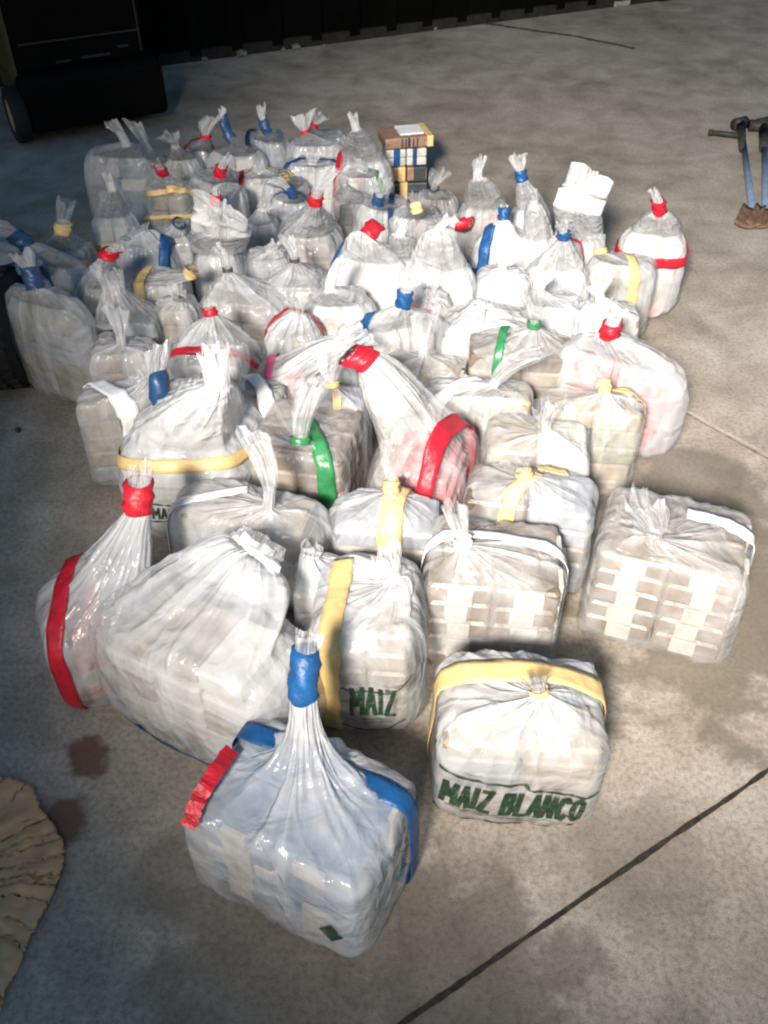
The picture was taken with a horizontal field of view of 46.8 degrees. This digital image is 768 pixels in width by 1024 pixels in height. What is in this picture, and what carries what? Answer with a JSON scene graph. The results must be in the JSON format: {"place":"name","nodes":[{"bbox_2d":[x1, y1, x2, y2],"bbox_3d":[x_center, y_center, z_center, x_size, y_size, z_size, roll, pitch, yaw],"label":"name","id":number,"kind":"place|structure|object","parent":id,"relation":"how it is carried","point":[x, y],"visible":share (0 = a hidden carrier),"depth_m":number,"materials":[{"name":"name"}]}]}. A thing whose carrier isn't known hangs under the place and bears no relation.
{"place":"outdoors","nodes":[
{"label":"outdoors","id":0,"kind":"place"},
{"bbox_2d":[0,0,767,1023],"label":"concrete ground","id":1,"kind":"structure","parent":0,"point":[138,922],"depth_m":1.86,"materials":[{"name":"grey concrete"}]},
{"bbox_2d":[0,265,31,389],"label":"knobbly tyre","id":2,"kind":"object","parent":1,"relation":"on","point":[13,374],"visible":0.43,"depth_m":2.55,"materials":[{"name":"black rubber"}]},
{"bbox_2d":[11,292,35,384],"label":"plastic bag","id":3,"kind":"object","parent":1,"relation":"on","point":[33,381],"visible":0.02,"depth_m":2.71,"materials":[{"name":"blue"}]},
{"bbox_2d":[0,776,64,1011],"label":"burlap sack","id":4,"kind":"object","parent":1,"relation":"on","point":[32,850],"visible":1,"depth_m":1.59,"materials":[{"name":"beige fabric"}]},
{"bbox_2d":[5,251,60,306],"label":"plastic bag","id":5,"kind":"object","parent":1,"relation":"on","point":[38,263],"visible":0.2,"depth_m":2.66,"materials":[{"name":"white plastic"}]},
{"bbox_2d":[0,220,91,325],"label":"plastic bag","id":6,"kind":"object","parent":1,"relation":"on","point":[19,241],"visible":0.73,"depth_m":2.76,"materials":[{"name":"white plastic"}]},
{"bbox_2d":[5,253,99,400],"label":"plastic bag","id":7,"kind":"object","parent":1,"relation":"on","point":[55,346],"visible":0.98,"depth_m":2.53,"materials":[{"name":"white plastic"}]},
{"bbox_2d":[47,219,101,284],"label":"plastic bag","id":8,"kind":"object","parent":1,"relation":"on","point":[83,252],"visible":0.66,"depth_m":2.93,"materials":[{"name":"white"}]},
{"bbox_2d":[0,0,167,142],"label":"wheeled cabinet","id":9,"kind":"object","parent":1,"relation":"on","point":[66,64],"visible":1,"depth_m":4.19,"materials":[{"name":"black metal"}]},
{"bbox_2d":[35,471,155,709],"bbox_3d":[-0.561,0.151,1.792,0.310,0.471,0.267,-20,46,-20],"label":"plastic bag","id":10,"kind":"object","parent":1,"relation":"on","point":[81,587],"visible":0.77,"depth_m":1.72,"materials":[{"name":"white plastic"}]},
{"bbox_2d":[73,242,134,336],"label":"plastic bag","id":11,"kind":"object","parent":1,"relation":"on","point":[105,262],"visible":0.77,"depth_m":2.69,"materials":[{"name":"white plastic"}]},
{"bbox_2d":[76,365,149,480],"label":"plastic bag","id":12,"kind":"object","parent":1,"relation":"on","point":[107,411],"visible":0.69,"depth_m":2.25,"materials":[{"name":"white plastic"}]},
{"bbox_2d":[91,170,141,283],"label":"plastic bag","id":13,"kind":"object","parent":1,"relation":"on","point":[120,223],"visible":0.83,"depth_m":3.05,"materials":[{"name":"white plastic"}]},
{"bbox_2d":[84,127,161,228],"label":"plastic bag","id":14,"kind":"object","parent":1,"relation":"on","point":[131,176],"visible":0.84,"depth_m":3.43,"materials":[{"name":"white"}]},
{"bbox_2d":[89,307,160,384],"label":"plastic bag","id":15,"kind":"object","parent":1,"relation":"on","point":[120,357],"visible":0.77,"depth_m":2.41,"materials":[{"name":"white plastic"}]},
{"bbox_2d":[89,281,170,372],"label":"plastic bag","id":16,"kind":"object","parent":1,"relation":"on","point":[142,322],"visible":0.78,"depth_m":2.54,"materials":[{"name":"white plastic"}]},
{"bbox_2d":[122,119,173,188],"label":"plastic bag","id":17,"kind":"object","parent":1,"relation":"on","point":[150,153],"visible":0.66,"depth_m":3.43,"materials":[{"name":"white"}]},
{"bbox_2d":[113,224,183,300],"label":"plastic bag","id":18,"kind":"object","parent":1,"relation":"on","point":[135,257],"visible":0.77,"depth_m":2.89,"materials":[{"name":"white"}]},
{"bbox_2d":[132,261,198,338],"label":"plastic bag","id":19,"kind":"object","parent":1,"relation":"on","point":[152,284],"visible":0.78,"depth_m":2.66,"materials":[{"name":"white plastic"}]},
{"bbox_2d":[142,163,192,230],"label":"plastic bag","id":20,"kind":"object","parent":1,"relation":"on","point":[170,202],"visible":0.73,"depth_m":3.27,"materials":[{"name":"white"}]},
{"bbox_2d":[160,217,197,304],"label":"plastic bag","id":21,"kind":"object","parent":1,"relation":"on","point":[181,235],"visible":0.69,"depth_m":2.96,"materials":[{"name":"white plastic"}]},
{"bbox_2d":[155,283,203,378],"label":"plastic bag","id":22,"kind":"object","parent":1,"relation":"on","point":[178,317],"visible":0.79,"depth_m":2.62,"materials":[{"name":"white plastic"}]},
{"bbox_2d":[156,133,204,204],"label":"plastic bag","id":23,"kind":"object","parent":1,"relation":"on","point":[184,169],"visible":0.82,"depth_m":3.52,"materials":[{"name":"white"}]},
{"bbox_2d":[117,341,262,536],"bbox_3d":[-0.469,-0.228,2.162,0.339,0.540,0.399,3,42,3],"label":"plastic bag","id":24,"kind":"object","parent":1,"relation":"on","point":[179,437],"visible":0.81,"depth_m":2.05,"materials":[{"name":"white plastic"}]},
{"bbox_2d":[149,339,171,405],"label":"plastic bag","id":25,"kind":"object","parent":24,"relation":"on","point":[158,385],"visible":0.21,"depth_m":2.10,"materials":[{"name":"white"}]},
{"bbox_2d":[183,115,220,171],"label":"plastic bag","id":26,"kind":"object","parent":1,"relation":"on","point":[201,144],"visible":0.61,"depth_m":3.52,"materials":[{"name":"white"}]},
{"bbox_2d":[89,530,319,765],"bbox_3d":[-0.334,0.249,1.724,0.492,0.416,0.342,20,46,20],"label":"plastic bag","id":27,"kind":"object","parent":1,"relation":"on","point":[209,676],"visible":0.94,"depth_m":1.63,"materials":[{"name":"white"}]},
{"bbox_2d":[189,156,237,204],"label":"plastic bag","id":28,"kind":"object","parent":1,"relation":"on","point":[214,176],"visible":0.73,"depth_m":3.36,"materials":[{"name":"white"}]},
{"bbox_2d":[166,306,261,380],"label":"plastic bag","id":29,"kind":"object","parent":1,"relation":"on","point":[241,362],"visible":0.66,"depth_m":2.40,"materials":[{"name":"white plastic"}]},
{"bbox_2d":[190,189,251,324],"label":"plastic bag","id":30,"kind":"object","parent":1,"relation":"on","point":[229,227],"visible":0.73,"depth_m":2.66,"materials":[{"name":"white plastic"}]},
{"bbox_2d":[209,181,250,217],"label":"plastic bag","id":31,"kind":"object","parent":1,"relation":"on","point":[235,195],"visible":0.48,"depth_m":3.13,"materials":[{"name":"white"}]},
{"bbox_2d":[206,106,267,181],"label":"plastic bag","id":32,"kind":"object","parent":1,"relation":"on","point":[244,160],"visible":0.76,"depth_m":3.54,"materials":[{"name":"white"}]},
{"bbox_2d":[236,49,247,57],"bbox_3d":[-0.862,-2.780,5.374,0.068,0.048,0.082,0,42,0],"label":"stone","id":33,"kind":"object","parent":1,"relation":"on","point":[241,53],"visible":1,"depth_m":5.36,"materials":[{"name":"grey stone"}]},
{"bbox_2d":[198,241,293,367],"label":"plastic bag","id":34,"kind":"object","parent":1,"relation":"on","point":[245,303],"visible":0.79,"depth_m":2.71,"materials":[{"name":"white plastic"}]},
{"bbox_2d":[167,425,333,609],"bbox_3d":[-0.299,0.010,1.970,0.394,0.442,0.182,9,43,10],"label":"plastic bag","id":35,"kind":"object","parent":1,"relation":"on","point":[286,521],"visible":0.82,"depth_m":1.93,"materials":[{"name":"white"}]},
{"bbox_2d":[232,373,286,419],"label":"plastic bag","id":36,"kind":"object","parent":1,"relation":"on","point":[264,394],"visible":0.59,"depth_m":2.26,"materials":[{"name":"white plastic"}]},
{"bbox_2d":[247,204,282,263],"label":"plastic bag","id":37,"kind":"object","parent":1,"relation":"on","point":[264,231],"visible":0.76,"depth_m":3.06,"materials":[{"name":"white"}]},
{"bbox_2d":[237,160,294,214],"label":"plastic bag","id":38,"kind":"object","parent":1,"relation":"on","point":[253,183],"visible":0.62,"depth_m":3.37,"materials":[{"name":"white"}]},
{"bbox_2d":[244,238,290,293],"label":"plastic bag","id":39,"kind":"object","parent":1,"relation":"on","point":[259,266],"visible":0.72,"depth_m":2.84,"materials":[{"name":"white plastic"}]},
{"bbox_2d":[244,105,291,181],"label":"plastic bag","id":40,"kind":"object","parent":1,"relation":"on","point":[269,143],"visible":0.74,"depth_m":3.63,"materials":[{"name":"white"}]},
{"bbox_2d":[261,168,310,228],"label":"plastic bag","id":41,"kind":"object","parent":1,"relation":"on","point":[283,175],"visible":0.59,"depth_m":3.31,"materials":[{"name":"white"}]},
{"bbox_2d":[269,180,307,248],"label":"plastic bag","id":42,"kind":"object","parent":1,"relation":"on","point":[285,203],"visible":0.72,"depth_m":3.21,"materials":[{"name":"white plastic"}]},
{"bbox_2d":[263,296,324,363],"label":"plastic bag","id":43,"kind":"object","parent":1,"relation":"on","point":[290,328],"visible":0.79,"depth_m":2.51,"materials":[{"name":"white plastic"}]},
{"bbox_2d":[262,233,326,309],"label":"plastic bag","id":44,"kind":"object","parent":1,"relation":"on","point":[300,284],"visible":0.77,"depth_m":2.73,"materials":[{"name":"white"}]},
{"bbox_2d":[291,43,300,49],"bbox_3d":[-0.545,-2.888,5.502,0.062,0.037,0.058,0,42,0],"label":"stone","id":45,"kind":"object","parent":1,"relation":"on","point":[295,46],"visible":1,"depth_m":5.49,"materials":[{"name":"grey stone"}]},
{"bbox_2d":[180,641,419,957],"bbox_3d":[-0.125,0.460,1.458,0.358,0.460,0.298,18,45,19],"label":"plastic bag","id":46,"kind":"object","parent":1,"relation":"on","point":[300,817],"visible":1,"depth_m":1.42,"materials":[{"name":"white plastic"}]},
{"bbox_2d":[247,399,364,539],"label":"plastic bag","id":47,"kind":"object","parent":1,"relation":"on","point":[317,456],"visible":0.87,"depth_m":2.13,"materials":[{"name":"white plastic"}]},
{"bbox_2d":[276,176,342,282],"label":"plastic bag","id":48,"kind":"object","parent":1,"relation":"on","point":[316,246],"visible":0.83,"depth_m":2.96,"materials":[{"name":"white"}]},
{"bbox_2d":[283,154,345,223],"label":"plastic bag","id":49,"kind":"object","parent":1,"relation":"on","point":[304,166],"visible":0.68,"depth_m":3.46,"materials":[{"name":"white"}]},
{"bbox_2d":[285,112,343,176],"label":"plastic bag","id":50,"kind":"object","parent":1,"relation":"on","point":[327,148],"visible":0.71,"depth_m":3.58,"materials":[{"name":"white"}]},
{"bbox_2d":[292,541,339,642],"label":"plastic bag","id":51,"kind":"object","parent":1,"relation":"on","point":[310,565],"visible":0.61,"depth_m":1.81,"materials":[{"name":"white plastic"}]},
{"bbox_2d":[259,322,378,400],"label":"plastic bag","id":52,"kind":"object","parent":1,"relation":"on","point":[313,363],"visible":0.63,"depth_m":2.33,"materials":[{"name":"white plastic"}]},
{"bbox_2d":[308,108,345,157],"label":"plastic bag","id":53,"kind":"object","parent":1,"relation":"on","point":[339,136],"visible":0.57,"depth_m":3.62,"materials":[{"name":"white"}]},
{"bbox_2d":[0,0,655,86],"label":"sheet wall","id":54,"kind":"structure","parent":1,"relation":"on","point":[178,31],"depth_m":5.45,"materials":[{"name":"black metal"}]},
{"bbox_2d":[293,380,368,473],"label":"plastic bag","id":55,"kind":"object","parent":1,"relation":"on","point":[330,393],"visible":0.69,"depth_m":2.26,"materials":[{"name":"white"}]},
{"bbox_2d":[302,254,376,381],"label":"plastic bag","id":56,"kind":"object","parent":1,"relation":"on","point":[331,307],"visible":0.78,"depth_m":2.59,"materials":[{"name":"white plastic"}]},
{"bbox_2d":[332,177,372,245],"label":"plastic bag","id":57,"kind":"object","parent":1,"relation":"on","point":[347,213],"visible":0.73,"depth_m":3.19,"materials":[{"name":"white"}]},
{"bbox_2d":[332,162,390,225],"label":"plastic bag","id":58,"kind":"object","parent":1,"relation":"on","point":[355,172],"visible":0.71,"depth_m":3.39,"materials":[{"name":"white"}]},
{"bbox_2d":[333,114,393,222],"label":"plastic bag","id":59,"kind":"object","parent":1,"relation":"on","point":[372,156],"visible":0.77,"depth_m":3.36,"materials":[{"name":"white"}]},
{"bbox_2d":[308,537,427,729],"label":"plastic bag","id":60,"kind":"object","parent":1,"relation":"on","point":[363,620],"visible":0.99,"depth_m":1.71,"materials":[{"name":"white plastic"}]},
{"bbox_2d":[329,218,406,329],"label":"plastic bag","id":61,"kind":"object","parent":1,"relation":"on","point":[373,267],"visible":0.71,"depth_m":2.70,"materials":[{"name":"white plastic"}]},
{"bbox_2d":[328,477,438,609],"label":"plastic bag","id":62,"kind":"object","parent":1,"relation":"on","point":[367,525],"visible":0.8,"depth_m":1.92,"materials":[{"name":"white plastic"}]},
{"bbox_2d":[356,178,411,244],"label":"plastic bag","id":63,"kind":"object","parent":1,"relation":"on","point":[382,208],"visible":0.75,"depth_m":3.13,"materials":[{"name":"white"}]},
{"bbox_2d":[349,272,449,393],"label":"plastic bag","id":64,"kind":"object","parent":1,"relation":"on","point":[407,338],"visible":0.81,"depth_m":2.49,"materials":[{"name":"white"}]},
{"bbox_2d":[388,217,417,264],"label":"plastic bag","id":65,"kind":"object","parent":1,"relation":"on","point":[401,243],"visible":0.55,"depth_m":2.60,"materials":[{"name":"white"}]},
{"bbox_2d":[338,344,475,520],"bbox_3d":[0.066,-0.165,2.097,0.318,0.533,0.314,11,43,12],"label":"plastic bag","id":66,"kind":"object","parent":1,"relation":"on","point":[437,464],"visible":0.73,"depth_m":2.01,"materials":[{"name":"white plastic"}]},
{"bbox_2d":[389,178,426,201],"bbox_3d":[0.086,-1.395,3.802,0.180,0.085,0.138,-4,42,-4],"label":"brick bundle","id":67,"kind":"object","parent":1,"relation":"on","point":[410,191],"visible":0.46,"depth_m":3.75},
{"bbox_2d":[386,164,426,181],"bbox_3d":[0.090,-1.453,3.750,0.170,0.060,0.138,-2,42,-3],"label":"brick bundle","id":68,"kind":"object","parent":67,"relation":"on","point":[410,173],"visible":0.66,"depth_m":3.70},
{"bbox_2d":[382,145,426,166],"bbox_3d":[0.083,-1.504,3.704,0.170,0.071,0.138,-6,42,-6],"label":"brick bundle","id":69,"kind":"object","parent":68,"relation":"on","point":[414,156],"visible":0.61,"depth_m":3.65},
{"bbox_2d":[377,123,433,149],"bbox_3d":[0.086,-1.552,3.661,0.201,0.047,0.158,-9,43,-10],"label":"brick bundle","id":70,"kind":"object","parent":69,"relation":"on","point":[405,136],"visible":1,"depth_m":3.62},
{"bbox_2d":[388,201,439,238],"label":"plastic bag","id":71,"kind":"object","parent":1,"relation":"on","point":[417,209],"visible":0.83,"depth_m":3.09,"materials":[{"name":"white"}]},
{"bbox_2d":[378,347,466,444],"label":"plastic bag","id":72,"kind":"object","parent":1,"relation":"on","point":[398,428],"visible":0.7,"depth_m":2.40,"materials":[{"name":"white plastic"}]},
{"bbox_2d":[397,283,451,348],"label":"plastic bag","id":73,"kind":"object","parent":1,"relation":"on","point":[437,304],"visible":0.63,"depth_m":2.63,"materials":[{"name":"white plastic"}]},
{"bbox_2d":[423,184,450,215],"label":"plastic bag","id":74,"kind":"object","parent":1,"relation":"on","point":[442,206],"visible":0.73,"depth_m":3.27,"materials":[{"name":"white"}]},
{"bbox_2d":[406,212,477,306],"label":"plastic bag","id":75,"kind":"object","parent":1,"relation":"on","point":[437,256],"visible":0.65,"depth_m":2.67,"materials":[{"name":"white plastic"}]},
{"bbox_2d":[413,212,473,250],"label":"plastic bag","id":76,"kind":"object","parent":1,"relation":"on","point":[453,230],"visible":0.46,"depth_m":3.04,"materials":[{"name":"white"}]},
{"bbox_2d":[415,348,539,463],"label":"plastic bag","id":77,"kind":"object","parent":1,"relation":"on","point":[477,403],"visible":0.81,"depth_m":2.26,"materials":[{"name":"white plastic"}]},
{"bbox_2d":[457,158,511,262],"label":"plastic bag","id":78,"kind":"object","parent":1,"relation":"on","point":[489,191],"visible":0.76,"depth_m":3.01,"materials":[{"name":"white"}]},
{"bbox_2d":[436,297,540,373],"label":"plastic bag","id":79,"kind":"object","parent":1,"relation":"on","point":[471,316],"visible":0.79,"depth_m":2.53,"materials":[{"name":"white plastic"}]},
{"bbox_2d":[417,514,567,664],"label":"plastic bag","id":80,"kind":"object","parent":1,"relation":"on","point":[501,586],"visible":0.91,"depth_m":1.81,"materials":[{"name":"white plastic"}]},
{"bbox_2d":[469,204,523,275],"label":"plastic bag","id":81,"kind":"object","parent":1,"relation":"on","point":[500,237],"visible":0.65,"depth_m":2.88,"materials":[{"name":"white plastic"}]},
{"bbox_2d":[476,255,532,306],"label":"plastic bag","id":82,"kind":"object","parent":1,"relation":"on","point":[504,280],"visible":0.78,"depth_m":2.73,"materials":[{"name":"white plastic"}]},
{"bbox_2d":[427,649,608,826],"bbox_3d":[0.246,0.380,1.620,0.326,0.361,0.248,3,42,3],"label":"plastic bag","id":83,"kind":"object","parent":1,"relation":"on","point":[523,734],"visible":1,"depth_m":1.56,"materials":[{"name":"white plastic"}]},
{"bbox_2d":[467,318,574,421],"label":"plastic bag","id":84,"kind":"object","parent":1,"relation":"on","point":[489,353],"visible":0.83,"depth_m":2.44,"materials":[{"name":"white plastic"}]},
{"bbox_2d":[460,464,598,591],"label":"plastic bag","id":85,"kind":"object","parent":1,"relation":"on","point":[561,500],"visible":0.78,"depth_m":1.98,"materials":[{"name":"white plastic"}]},
{"bbox_2d":[508,152,551,229],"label":"plastic bag","id":86,"kind":"object","parent":1,"relation":"on","point":[524,185],"visible":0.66,"depth_m":2.92,"materials":[{"name":"white"}]},
{"bbox_2d":[522,189,552,268],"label":"plastic bag","id":87,"kind":"object","parent":1,"relation":"on","point":[537,233],"visible":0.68,"depth_m":2.82,"materials":[{"name":"white plastic"}]},
{"bbox_2d":[486,417,588,488],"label":"plastic bag","id":88,"kind":"object","parent":1,"relation":"on","point":[517,443],"visible":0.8,"depth_m":2.12,"materials":[{"name":"white plastic"}]},
{"bbox_2d":[521,267,581,337],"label":"plastic bag","id":89,"kind":"object","parent":1,"relation":"on","point":[557,313],"visible":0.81,"depth_m":2.59,"materials":[{"name":"white plastic"}]},
{"bbox_2d":[526,219,590,300],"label":"plastic bag","id":90,"kind":"object","parent":1,"relation":"on","point":[561,259],"visible":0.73,"depth_m":2.73,"materials":[{"name":"white plastic"}]},
{"bbox_2d":[483,23,635,48],"bbox_3d":[0.980,-3.160,5.820,1.430,0.001,0.111,24,47,24],"label":"ground seam","id":91,"kind":"object","parent":1,"relation":"on","point":[592,39],"visible":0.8,"depth_m":5.75,"materials":[{"name":"grey concrete"}]},
{"bbox_2d":[551,231,583,260],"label":"plastic bag","id":92,"kind":"object","parent":1,"relation":"on","point":[578,245],"visible":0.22,"depth_m":2.90,"materials":[{"name":"white plastic"}]},
{"bbox_2d":[398,769,767,1023],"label":"ground joint","id":93,"kind":"object","parent":1,"relation":"on","point":[443,995],"visible":1,"depth_m":1.55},
{"bbox_2d":[553,162,613,295],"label":"plastic bag","id":94,"kind":"object","parent":1,"relation":"on","point":[580,201],"visible":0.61,"depth_m":2.74,"materials":[{"name":"white"}]},
{"bbox_2d":[541,378,645,494],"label":"plastic bag","id":95,"kind":"object","parent":1,"relation":"on","point":[612,422],"visible":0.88,"depth_m":2.22,"materials":[{"name":"white plastic"}]},
{"bbox_2d":[574,275,639,369],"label":"plastic bag","id":96,"kind":"object","parent":1,"relation":"on","point":[597,309],"visible":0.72,"depth_m":2.56,"materials":[{"name":"white plastic"}]},
{"bbox_2d":[614,0,629,6],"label":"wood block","id":97,"kind":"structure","parent":1,"relation":"on","point":[621,3],"depth_m":6.30,"materials":[{"name":"beige wood"}]},
{"bbox_2d":[587,236,656,335],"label":"plastic bag","id":98,"kind":"object","parent":1,"relation":"on","point":[629,271],"visible":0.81,"depth_m":2.79,"materials":[{"name":"white"}]},
{"bbox_2d":[555,307,689,457],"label":"plastic bag","id":99,"kind":"object","parent":1,"relation":"on","point":[640,380],"visible":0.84,"depth_m":2.34,"materials":[{"name":"white"}]},
{"bbox_2d":[614,186,688,317],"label":"plastic bag","id":100,"kind":"object","parent":1,"relation":"on","point":[656,234],"visible":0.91,"depth_m":2.88,"materials":[{"name":"white plastic"}]},
{"bbox_2d":[582,488,754,659],"bbox_3d":[0.622,0.088,1.924,0.336,0.388,0.270,13,44,14],"label":"plastic bag","id":101,"kind":"object","parent":1,"relation":"on","point":[670,573],"visible":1,"depth_m":1.88,"materials":[{"name":"white plastic"}]},
{"bbox_2d":[675,406,767,458],"bbox_3d":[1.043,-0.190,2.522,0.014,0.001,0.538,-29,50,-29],"label":"ground seam","id":102,"kind":"object","parent":1,"relation":"on","point":[722,430],"visible":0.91,"depth_m":2.57,"materials":[{"name":"beige concrete"}]},
{"bbox_2d":[708,116,765,228],"bbox_3d":[1.579,-1.562,4.005,0.202,0.062,1.276,9,43,10],"label":"digging tool","id":103,"kind":"object","parent":1,"relation":"on","point":[739,125],"visible":0.99,"depth_m":3.95,"materials":[{"name":"blue paint"}]},
{"bbox_2d":[746,116,767,228],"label":"digging tool","id":104,"kind":"object","parent":1,"relation":"on","point":[760,125],"visible":0.95,"depth_m":4.01,"materials":[{"name":"blue paint"}]}
]}

